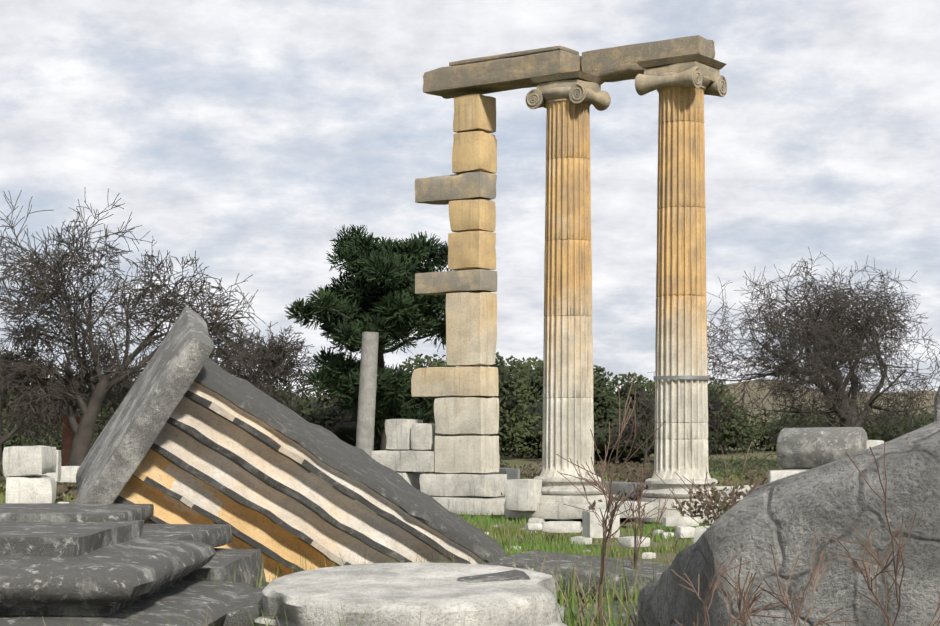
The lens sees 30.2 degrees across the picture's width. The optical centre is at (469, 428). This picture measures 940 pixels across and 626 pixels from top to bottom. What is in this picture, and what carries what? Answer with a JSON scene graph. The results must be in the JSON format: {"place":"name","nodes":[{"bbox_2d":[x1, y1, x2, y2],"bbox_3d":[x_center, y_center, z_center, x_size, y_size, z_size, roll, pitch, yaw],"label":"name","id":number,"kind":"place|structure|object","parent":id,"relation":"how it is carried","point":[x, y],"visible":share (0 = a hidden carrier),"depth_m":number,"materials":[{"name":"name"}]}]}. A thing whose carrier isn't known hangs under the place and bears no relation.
{"place":"outdoors","nodes":[
{"label":"outdoors","id":0,"kind":"place"},
{"bbox_2d":[0,439,778,625],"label":"ground","id":1,"kind":"structure","parent":0,"point":[510,460],"depth_m":63.19,"materials":[{"name":"green plant"}]},
{"bbox_2d":[62,416,81,465],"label":"brick pier","id":2,"kind":"structure","parent":1,"relation":"on","point":[68,435],"depth_m":47.96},
{"bbox_2d":[0,503,529,625],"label":"stone slabs","id":3,"kind":"structure","parent":1,"relation":"on","point":[107,563],"depth_m":6.91,"materials":[{"name":"stone"}]},
{"bbox_2d":[75,306,506,582],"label":"fallen fluted pier","id":4,"kind":"structure","parent":1,"relation":"on","point":[192,432],"depth_m":9.81,"materials":[{"name":"stone"}]},
{"bbox_2d":[356,332,378,456],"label":"stone pillar","id":5,"kind":"structure","parent":1,"relation":"on","point":[366,401],"depth_m":39.86,"materials":[{"name":"grey stone"}]},
{"bbox_2d":[301,248,441,449],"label":"pine limbs","id":6,"kind":"object","parent":1,"relation":"on","point":[383,433],"visible":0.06,"depth_m":59.93,"materials":[{"name":"brown plant"}]},
{"bbox_2d":[284,224,455,438],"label":"pine needle clumps","id":7,"kind":"object","parent":6,"relation":"on","point":[388,264],"visible":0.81,"depth_m":58.49,"materials":[{"name":"green plant"}]},
{"bbox_2d":[57,494,712,558],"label":"stone fragments","id":8,"kind":"object","parent":1,"relation":"on","point":[587,540],"depth_m":23.31,"materials":[{"name":"white stone"}]},
{"bbox_2d":[0,355,808,525],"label":"dry leaves","id":9,"kind":"object","parent":1,"relation":"on","point":[65,488],"visible":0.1,"depth_m":40.40,"materials":[{"name":"brown plant"}]},
{"bbox_2d":[254,562,566,625],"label":"drum","id":10,"kind":"object","parent":1,"relation":"on","point":[395,594],"visible":0.94,"depth_m":6.96,"materials":[{"name":"stone"}]},
{"bbox_2d":[3,440,883,547],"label":"stone blocks","id":11,"kind":"structure","parent":1,"relation":"on","point":[33,474],"depth_m":22.23,"materials":[{"name":"white stone"}]},
{"bbox_2d":[776,427,867,469],"bbox_3d":[4.432,0.251,21.891,1.040,0.552,0.550,0,0,29],"label":"lying drum","id":12,"kind":"object","parent":11,"relation":"on","point":[805,448],"visible":0.77,"depth_m":21.70,"materials":[{"name":"stone"}]},
{"bbox_2d":[0,364,930,456],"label":"shrub belt","id":13,"kind":"object","parent":1,"relation":"on","point":[345,428],"visible":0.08,"depth_m":68.56,"materials":[{"name":"green plant"}]},
{"bbox_2d":[0,351,933,493],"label":"shrub leaves","id":14,"kind":"object","parent":1,"relation":"on","point":[607,398],"visible":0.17,"depth_m":68.74,"materials":[{"name":"green plant"}]},
{"bbox_2d":[429,495,504,514],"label":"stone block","id":15,"kind":"structure","parent":1,"relation":"on","point":[483,505],"depth_m":30.65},
{"bbox_2d":[420,473,506,496],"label":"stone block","id":16,"kind":"structure","parent":15,"relation":"on","point":[462,485],"depth_m":30.97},
{"bbox_2d":[435,435,499,473],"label":"stone block","id":17,"kind":"structure","parent":16,"relation":"on","point":[460,454],"depth_m":31.01,"materials":[{"name":"stone"}]},
{"bbox_2d":[434,397,498,434],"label":"stone block","id":18,"kind":"structure","parent":17,"relation":"on","point":[466,415],"depth_m":31.01,"materials":[{"name":"stone"}]},
{"bbox_2d":[411,366,498,396],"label":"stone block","id":19,"kind":"structure","parent":18,"relation":"on","point":[469,381],"depth_m":31.12,"materials":[{"name":"stone"}]},
{"bbox_2d":[446,292,496,366],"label":"stone block","id":20,"kind":"structure","parent":19,"relation":"on","point":[471,328],"depth_m":30.99,"materials":[{"name":"stone"}]},
{"bbox_2d":[415,269,496,294],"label":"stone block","id":21,"kind":"structure","parent":20,"relation":"on","point":[458,281],"depth_m":31.13,"materials":[{"name":"stone"}]},
{"bbox_2d":[448,231,495,270],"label":"stone block","id":22,"kind":"structure","parent":21,"relation":"on","point":[469,250],"depth_m":30.99,"materials":[{"name":"stone"}]},
{"bbox_2d":[449,199,495,231],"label":"stone block","id":23,"kind":"structure","parent":22,"relation":"on","point":[473,215],"depth_m":30.99,"materials":[{"name":"stone"}]},
{"bbox_2d":[415,171,496,204],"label":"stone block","id":24,"kind":"structure","parent":23,"relation":"on","point":[441,190],"depth_m":31.12,"materials":[{"name":"stone"}]},
{"bbox_2d":[452,131,496,173],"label":"stone block","id":25,"kind":"structure","parent":24,"relation":"on","point":[474,151],"depth_m":30.98,"materials":[{"name":"stone"}]},
{"bbox_2d":[453,94,495,132],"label":"stone block","id":26,"kind":"structure","parent":25,"relation":"on","point":[474,112],"depth_m":30.98,"materials":[{"name":"stone"}]},
{"bbox_2d":[0,188,939,476],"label":"bare trees","id":27,"kind":"object","parent":1,"relation":"on","point":[832,340],"visible":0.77,"depth_m":56.11,"materials":[{"name":"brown plant"}]},
{"bbox_2d":[539,98,596,476],"bbox_3d":[1.692,-2.405,30.044,0.995,6.450,0.988,0,0,1],"label":"column shaft","id":28,"kind":"object","parent":1,"relation":"on","point":[568,420],"visible":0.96,"depth_m":29.73,"materials":[{"name":"beige stone"}]},
{"bbox_2d":[525,71,610,110],"bbox_3d":[1.693,-5.778,30.047,1.230,0.545,0.980,0,0,35],"label":"column capital","id":29,"kind":"object","parent":28,"relation":"on","point":[576,87],"visible":0.77,"depth_m":29.76,"materials":[{"name":"beige stone"}]},
{"bbox_2d":[423,46,581,98],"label":"beam","id":30,"kind":"structure","parent":29,"relation":"on","point":[499,73],"depth_m":30.51,"materials":[{"name":"stone"}]},
{"bbox_2d":[499,550,669,625],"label":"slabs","id":31,"kind":"structure","parent":1,"relation":"on","point":[552,568],"depth_m":8.85,"materials":[{"name":"stone"}]},
{"bbox_2d":[651,85,710,478],"bbox_3d":[3.493,-2.405,28.780,0.991,6.450,0.987,0,0,1],"label":"column shaft","id":32,"kind":"object","parent":1,"relation":"on","point":[681,436],"visible":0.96,"depth_m":28.46,"materials":[{"name":"beige stone"}]},
{"bbox_2d":[635,53,726,96],"bbox_3d":[3.493,-5.776,28.781,1.160,0.550,1.240,0,0,35],"label":"column capital","id":33,"kind":"object","parent":32,"relation":"on","point":[697,70],"visible":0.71,"depth_m":28.46,"materials":[{"name":"stone"}]},
{"bbox_2d":[581,35,714,81],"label":"beam","id":34,"kind":"structure","parent":33,"relation":"on","point":[615,64],"depth_m":29.55,"materials":[{"name":"stone"}]},
{"bbox_2d":[653,376,708,379],"bbox_3d":[3.493,-0.841,28.781,0.914,0.060,0.914,0,0,1],"label":"metal band","id":35,"kind":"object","parent":32,"relation":"attached to","point":[679,377],"depth_m":28.40,"materials":[{"name":"grey metal"}]},
{"bbox_2d":[556,377,939,625],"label":"bare twigs","id":36,"kind":"object","parent":1,"relation":"on","point":[747,604],"visible":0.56,"depth_m":5.66,"materials":[{"name":"brown plant"}]},
{"bbox_2d":[636,420,939,625],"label":"boulder","id":37,"kind":"object","parent":1,"relation":"on","point":[790,518],"visible":0.98,"depth_m":5.91,"materials":[{"name":"grey stone"}]},
{"bbox_2d":[934,385,939,421],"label":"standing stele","id":38,"kind":"object","parent":1,"relation":"on","point":[937,407],"visible":0.17,"depth_m":19.86,"materials":[{"name":"grey stone"}]},
{"bbox_2d":[372,450,434,471],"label":"block wall","id":39,"kind":"structure","parent":0,"point":[409,460],"depth_m":31.69,"materials":[{"name":"stone"}]},
{"bbox_2d":[385,419,422,449],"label":"block wall","id":40,"kind":"structure","parent":0,"point":[398,433],"depth_m":31.86,"materials":[{"name":"stone"}]},
{"bbox_2d":[397,472,424,490],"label":"block wall","id":41,"kind":"structure","parent":0,"point":[412,479],"depth_m":31.90,"materials":[{"name":"stone"}]},
{"bbox_2d":[411,423,444,449],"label":"block wall","id":42,"kind":"structure","parent":0,"point":[423,435],"depth_m":31.56,"materials":[{"name":"stone"}]},
{"bbox_2d":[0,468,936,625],"bbox_3d":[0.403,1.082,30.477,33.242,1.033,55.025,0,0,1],"label":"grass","id":43,"kind":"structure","parent":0,"point":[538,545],"depth_m":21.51,"materials":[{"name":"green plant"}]},
{"bbox_2d":[0,0,939,400],"label":"sky","id":44,"kind":"structure","parent":0,"point":[240,135],"materials":[{"name":"white"}]},
{"bbox_2d":[504,476,618,519],"bbox_3d":[1.720,1.177,30.034,1.678,0.714,1.603,0,0,36],"label":"column base","id":45,"kind":"object","parent":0,"point":[558,493],"visible":0.54,"depth_m":29.45,"materials":[{"name":"white stone"}]},
{"bbox_2d":[641,478,722,522],"bbox_3d":[3.493,1.169,28.781,1.367,0.700,1.367,0,0,1],"label":"column base","id":46,"kind":"object","parent":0,"point":[655,489],"visible":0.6,"depth_m":28.25,"materials":[{"name":"white stone"}]},
{"bbox_2d":[616,380,936,425],"bbox_3d":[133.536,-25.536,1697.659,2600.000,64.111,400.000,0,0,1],"label":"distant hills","id":47,"kind":"structure","parent":0,"point":[767,404],"depth_m":1537.55,"materials":[{"name":"green plant"}]}
]}

